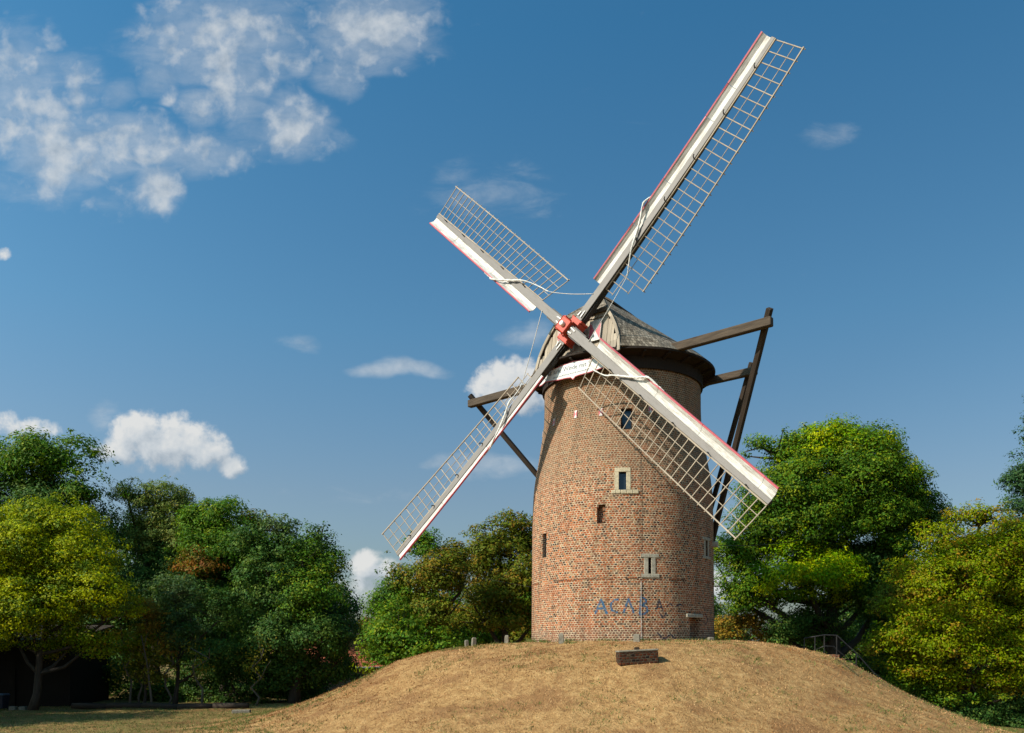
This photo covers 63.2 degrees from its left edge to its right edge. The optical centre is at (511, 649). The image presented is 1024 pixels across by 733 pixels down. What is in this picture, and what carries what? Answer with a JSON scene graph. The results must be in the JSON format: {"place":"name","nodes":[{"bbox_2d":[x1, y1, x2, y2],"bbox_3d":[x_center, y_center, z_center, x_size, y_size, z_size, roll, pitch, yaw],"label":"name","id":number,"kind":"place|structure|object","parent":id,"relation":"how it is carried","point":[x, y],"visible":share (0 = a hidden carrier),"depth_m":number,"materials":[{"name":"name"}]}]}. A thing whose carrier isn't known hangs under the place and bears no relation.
{"place":"outdoors","nodes":[
{"label":"outdoors","id":0,"kind":"place"},
{"bbox_2d":[0,636,1023,732],"bbox_3d":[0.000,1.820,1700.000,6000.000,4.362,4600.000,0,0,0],"label":"ground","id":1,"kind":"structure","parent":0,"point":[505,685],"depth_m":25.76,"materials":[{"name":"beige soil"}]},
{"bbox_2d":[0,693,9,709],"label":"waste bin","id":2,"kind":"object","parent":1,"relation":"on","point":[4,700],"visible":0.87,"depth_m":43.11,"materials":[{"name":"plastic"}]},
{"bbox_2d":[9,706,17,709],"bbox_3d":[-25.418,3.006,42.400,0.323,0.220,0.302,0,0,-11],"label":"concrete block","id":3,"kind":"object","parent":1,"relation":"on","point":[13,707],"depth_m":42.27,"materials":[{"name":"grey concrete"}]},
{"bbox_2d":[19,706,26,709],"bbox_3d":[-24.801,2.993,42.200,0.323,0.200,0.302,0,0,-11],"label":"concrete block","id":4,"kind":"object","parent":1,"relation":"on","point":[22,707],"depth_m":42.07,"materials":[{"name":"grey concrete"}]},
{"bbox_2d":[13,502,90,623],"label":"woodland tree","id":5,"kind":"object","parent":1,"relation":"on","point":[72,563],"depth_m":66.71,"materials":[{"name":"green plant"}]},
{"bbox_2d":[0,625,114,706],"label":"shed","id":6,"kind":"structure","parent":1,"relation":"on","point":[79,680],"depth_m":45.50,"materials":[{"name":"black wood"}]},
{"bbox_2d":[0,669,14,705],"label":"door","id":7,"kind":"structure","parent":6,"relation":"in","point":[7,676],"depth_m":45.41,"materials":[{"name":"black wood"}]},
{"bbox_2d":[0,425,138,576],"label":"tall oak","id":8,"kind":"object","parent":1,"relation":"on","point":[41,459],"visible":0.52,"depth_m":51.16,"materials":[{"name":"green plant"}]},
{"bbox_2d":[0,492,149,709],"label":"yellow tree","id":9,"kind":"object","parent":1,"relation":"on","point":[34,550],"visible":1,"depth_m":41.09,"materials":[{"name":"green plant"}]},
{"bbox_2d":[99,615,150,702],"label":"sapling","id":10,"kind":"object","parent":1,"relation":"on","point":[130,679],"visible":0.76,"depth_m":44.47,"materials":[{"name":"green plant"}]},
{"bbox_2d":[69,511,198,678],"bbox_3d":[-29.799,-3.911,65.585,12.536,14.298,6.904,0,0,0],"label":"woodland tree","id":11,"kind":"object","parent":1,"relation":"on","point":[112,622],"visible":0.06,"depth_m":64.55,"materials":[{"name":"green plant"}]},
{"bbox_2d":[105,627,174,702],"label":"sapling","id":12,"kind":"object","parent":1,"relation":"on","point":[139,694],"visible":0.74,"depth_m":44.85,"materials":[{"name":"green plant"}]},
{"bbox_2d":[119,618,166,702],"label":"sapling","id":13,"kind":"object","parent":1,"relation":"on","point":[149,677],"visible":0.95,"depth_m":43.98,"materials":[{"name":"green plant"}]},
{"bbox_2d":[113,584,179,702],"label":"sapling","id":14,"kind":"object","parent":1,"relation":"on","point":[152,612],"visible":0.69,"depth_m":44.83,"materials":[{"name":"green plant"}]},
{"bbox_2d":[96,474,201,683],"bbox_3d":[-23.131,-3.968,53.833,8.279,14.648,5.668,0,0,0],"label":"feathery tree","id":15,"kind":"object","parent":1,"relation":"on","point":[156,533],"visible":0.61,"depth_m":53.00,"materials":[{"name":"green plant"}]},
{"bbox_2d":[71,703,248,708],"bbox_3d":[-18.511,2.976,43.751,9.478,0.396,0.335,0,0,3],"label":"log edging","id":16,"kind":"object","parent":1,"relation":"on","point":[156,705],"visible":0.88,"depth_m":43.62,"materials":[{"name":"brown wood"}]},
{"bbox_2d":[147,628,203,703],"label":"sapling","id":17,"kind":"object","parent":1,"relation":"on","point":[165,686],"visible":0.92,"depth_m":45.00,"materials":[{"name":"green plant"}]},
{"bbox_2d":[130,571,249,703],"bbox_3d":[-17.834,-0.542,45.937,6.542,7.616,3.392,0,0,0],"label":"blue green tree","id":18,"kind":"object","parent":1,"relation":"on","point":[181,626],"visible":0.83,"depth_m":45.81,"materials":[{"name":"green plant"}]},
{"bbox_2d":[143,519,261,683],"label":"woodland tree","id":19,"kind":"object","parent":1,"relation":"on","point":[214,634],"visible":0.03,"depth_m":65.73,"materials":[{"name":"green plant"}]},
{"bbox_2d":[178,635,235,702],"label":"sapling","id":20,"kind":"object","parent":1,"relation":"on","point":[195,673],"visible":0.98,"depth_m":44.47,"materials":[{"name":"green plant"}]},
{"bbox_2d":[109,673,330,697],"bbox_3d":[-21.924,2.966,55.681,20.300,3.324,4.127,0,0,0],"label":"thicket","id":21,"kind":"object","parent":1,"relation":"on","point":[238,686],"visible":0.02,"depth_m":55.31,"materials":[{"name":"green plant"}]},
{"bbox_2d":[164,495,279,692],"bbox_3d":[-17.883,-3.245,51.647,7.626,13.094,6.015,0,0,0],"label":"rounded tree","id":22,"kind":"object","parent":1,"relation":"on","point":[207,524],"visible":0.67,"depth_m":50.65,"materials":[{"name":"green plant"}]},
{"bbox_2d":[98,636,364,703],"bbox_3d":[-18.083,1.609,49.848,18.244,5.083,4.823,0,0,4],"label":"dark bush","id":23,"kind":"object","parent":1,"relation":"on","point":[220,677],"visible":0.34,"depth_m":49.75,"materials":[{"name":"green plant"}]},
{"bbox_2d":[232,709,250,713],"bbox_3d":[-13.330,3.064,41.000,0.851,0.180,0.444,0,0,-8],"label":"stone slab","id":24,"kind":"object","parent":1,"relation":"on","point":[240,711],"depth_m":40.79,"materials":[{"name":"stone"}]},
{"bbox_2d":[235,634,273,704],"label":"sapling","id":25,"kind":"object","parent":1,"relation":"on","point":[255,670],"visible":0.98,"depth_m":44.94,"materials":[{"name":"green plant"}]},
{"bbox_2d":[218,512,362,702],"bbox_3d":[-13.310,-2.327,47.620,9.301,11.244,5.451,0,0,0],"label":"dark tree","id":26,"kind":"object","parent":1,"relation":"on","point":[298,592],"visible":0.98,"depth_m":47.03,"materials":[{"name":"green plant"}]},
{"bbox_2d":[228,534,366,651],"bbox_3d":[-17.158,-2.980,65.568,11.802,12.452,6.976,0,0,0],"label":"woodland tree","id":27,"kind":"object","parent":1,"relation":"on","point":[349,592],"visible":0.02,"depth_m":64.88,"materials":[{"name":"green plant"}]},
{"bbox_2d":[281,631,382,691],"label":"house","id":28,"kind":"structure","parent":1,"relation":"on","point":[353,647],"depth_m":62.73,"materials":[{"name":"brick"}]},
{"bbox_2d":[350,616,372,638],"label":"brown tree","id":29,"kind":"object","parent":1,"relation":"on","point":[362,627],"visible":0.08,"depth_m":73.19,"materials":[{"name":"green plant"}]},
{"bbox_2d":[349,597,464,673],"bbox_3d":[-5.061,-0.420,40.673,5.785,4.368,3.094,0,0,0],"label":"light shrub","id":30,"kind":"object","parent":1,"relation":"on","point":[398,640],"visible":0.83,"depth_m":40.42,"materials":[{"name":"green plant"}]},
{"bbox_2d":[358,527,494,657],"bbox_3d":[-4.755,-2.038,45.413,7.724,9.457,4.472,0,0,0],"label":"round green tree","id":31,"kind":"object","parent":1,"relation":"on","point":[451,559],"visible":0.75,"depth_m":45.04,"materials":[{"name":"green plant"}]},
{"bbox_2d":[355,576,500,666],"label":"woodland tree","id":32,"kind":"object","parent":1,"relation":"on","point":[483,637],"visible":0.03,"depth_m":62.59,"materials":[{"name":"green plant"}]},
{"bbox_2d":[471,637,475,645],"bbox_3d":[-1.662,-0.312,36.209,0.170,0.422,0.170,3,-3,-23],"label":"stone bollard","id":33,"kind":"object","parent":1,"relation":"on","point":[473,641],"visible":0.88,"depth_m":36.14,"materials":[{"name":"stone"}]},
{"bbox_2d":[444,507,532,643],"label":"olive tree","id":34,"kind":"object","parent":1,"relation":"on","point":[499,595],"visible":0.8,"depth_m":48.88,"materials":[{"name":"green plant"}]},
{"bbox_2d":[454,562,531,643],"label":"woodland tree","id":35,"kind":"object","parent":1,"relation":"on","point":[514,635],"visible":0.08,"depth_m":64.19,"materials":[{"name":"green plant"}]},
{"bbox_2d":[504,635,508,642],"bbox_3d":[-0.218,-0.401,35.206,0.170,0.411,0.170,1,-2,14],"label":"stone bollard","id":36,"kind":"object","parent":1,"relation":"on","point":[506,639],"visible":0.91,"depth_m":35.14,"materials":[{"name":"stone"}]},
{"bbox_2d":[559,633,563,643],"bbox_3d":[1.783,-0.376,30.109,0.180,0.427,0.180,-2,-2,9],"label":"stone bollard","id":37,"kind":"object","parent":1,"relation":"on","point":[561,638],"visible":0.95,"depth_m":30.02,"materials":[{"name":"stone"}]},
{"bbox_2d":[382,31,804,642],"bbox_3d":[4.498,-10.676,35.309,17.692,21.352,11.325,0,0,37],"label":"windmill","id":38,"kind":"object","parent":1,"relation":"on","point":[624,531],"visible":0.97,"depth_m":31.98,"materials":[{"name":"brick"}]},
{"bbox_2d":[611,467,638,493],"bbox_3d":[4.295,-6.405,31.676,1.038,1.018,0.374,0,0,6],"label":"window","id":39,"kind":"structure","parent":38,"relation":"in","point":[622,480],"depth_m":31.57,"materials":[{"name":"beige stone"}]},
{"bbox_2d":[621,409,631,428],"bbox_3d":[4.410,-8.850,32.052,0.443,0.838,0.202,0,0,4],"label":"window","id":40,"kind":"structure","parent":38,"relation":"in","point":[628,412],"depth_m":32.05,"materials":[{"name":"blue glass"}]},
{"bbox_2d":[641,554,659,577],"bbox_3d":[5.218,-3.172,31.634,0.738,0.914,0.298,0,0,-9],"label":"window","id":41,"kind":"structure","parent":38,"relation":"in","point":[653,557],"depth_m":31.51,"materials":[{"name":"grey stone"}]},
{"bbox_2d":[702,536,710,559],"bbox_3d":[7.651,-4.023,33.145,0.298,0.873,0.753,0,0,36],"label":"window","id":42,"kind":"structure","parent":38,"relation":"in","point":[705,539],"depth_m":32.99,"materials":[{"name":"grey stone"}]},
{"bbox_2d":[718,533,824,545],"bbox_3d":[12.684,-5.269,39.163,0.025,2.087,13.732,0,0,39],"label":"overhead cable","id":43,"kind":"object","parent":38,"relation":"attached to","point":[763,544],"visible":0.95,"depth_m":36.60,"materials":[{"name":"black metal"}]},
{"bbox_2d":[633,634,639,641],"bbox_3d":[4.441,-0.387,29.605,0.220,0.325,0.220,-2,-2,18],"label":"stone bollard","id":44,"kind":"object","parent":1,"relation":"on","point":[636,637],"visible":0.93,"depth_m":29.51,"materials":[{"name":"stone"}]},
{"bbox_2d":[615,647,658,665],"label":"brick plinth","id":45,"kind":"structure","parent":1,"relation":"on","point":[636,655],"depth_m":25.92,"materials":[{"name":"brick"}]},
{"bbox_2d":[714,599,753,640],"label":"woodland tree","id":46,"kind":"object","parent":1,"relation":"on","point":[717,608],"visible":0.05,"depth_m":66.59,"materials":[{"name":"green plant"}]},
{"bbox_2d":[714,604,783,643],"bbox_3d":[13.398,0.091,47.074,5.235,5.839,2.393,0,0,0],"label":"orange bush","id":47,"kind":"object","parent":1,"relation":"on","point":[737,622],"visible":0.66,"depth_m":46.81,"materials":[{"name":"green plant"}]},
{"bbox_2d":[714,412,956,657],"bbox_3d":[17.782,-4.760,45.286,13.927,16.222,7.140,0,0,-8],"label":"great green tree","id":48,"kind":"object","parent":1,"relation":"on","point":[870,483],"visible":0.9,"depth_m":44.43,"materials":[{"name":"green plant"}]},
{"bbox_2d":[827,654,849,662],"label":"brick steps","id":49,"kind":"structure","parent":1,"relation":"on","point":[835,656],"depth_m":34.30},
{"bbox_2d":[804,634,888,683],"bbox_3d":[14.149,0.480,34.984,3.585,2.242,0.175,0,0,12],"label":"handrail","id":50,"kind":"object","parent":49,"relation":"on","point":[824,635],"visible":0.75,"depth_m":35.02,"materials":[{"name":"black metal"}]},
{"bbox_2d":[798,600,888,674],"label":"woodland tree","id":51,"kind":"object","parent":1,"relation":"on","point":[848,656],"visible":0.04,"depth_m":64.47,"materials":[{"name":"green plant"}]},
{"bbox_2d":[766,614,1023,713],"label":"bush","id":52,"kind":"object","parent":1,"relation":"on","point":[851,634],"visible":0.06,"depth_m":49.13,"materials":[{"name":"green plant"}]},
{"bbox_2d":[854,497,1023,728],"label":"golden green tree","id":53,"kind":"object","parent":1,"relation":"on","point":[991,562],"visible":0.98,"depth_m":37.79,"materials":[{"name":"green plant"}]},
{"bbox_2d":[896,581,994,670],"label":"woodland tree","id":54,"kind":"object","parent":1,"relation":"on","point":[975,637],"visible":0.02,"depth_m":60.14,"materials":[{"name":"green plant"}]},
{"bbox_2d":[987,395,1023,603],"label":"conifer","id":55,"kind":"object","parent":1,"relation":"on","point":[1016,475],"visible":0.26,"depth_m":51.62,"materials":[{"name":"green plant"}]},
{"bbox_2d":[0,0,1023,648],"label":"sky","id":56,"kind":"structure","parent":0,"point":[224,268],"materials":[{"name":"blue"}]}
]}

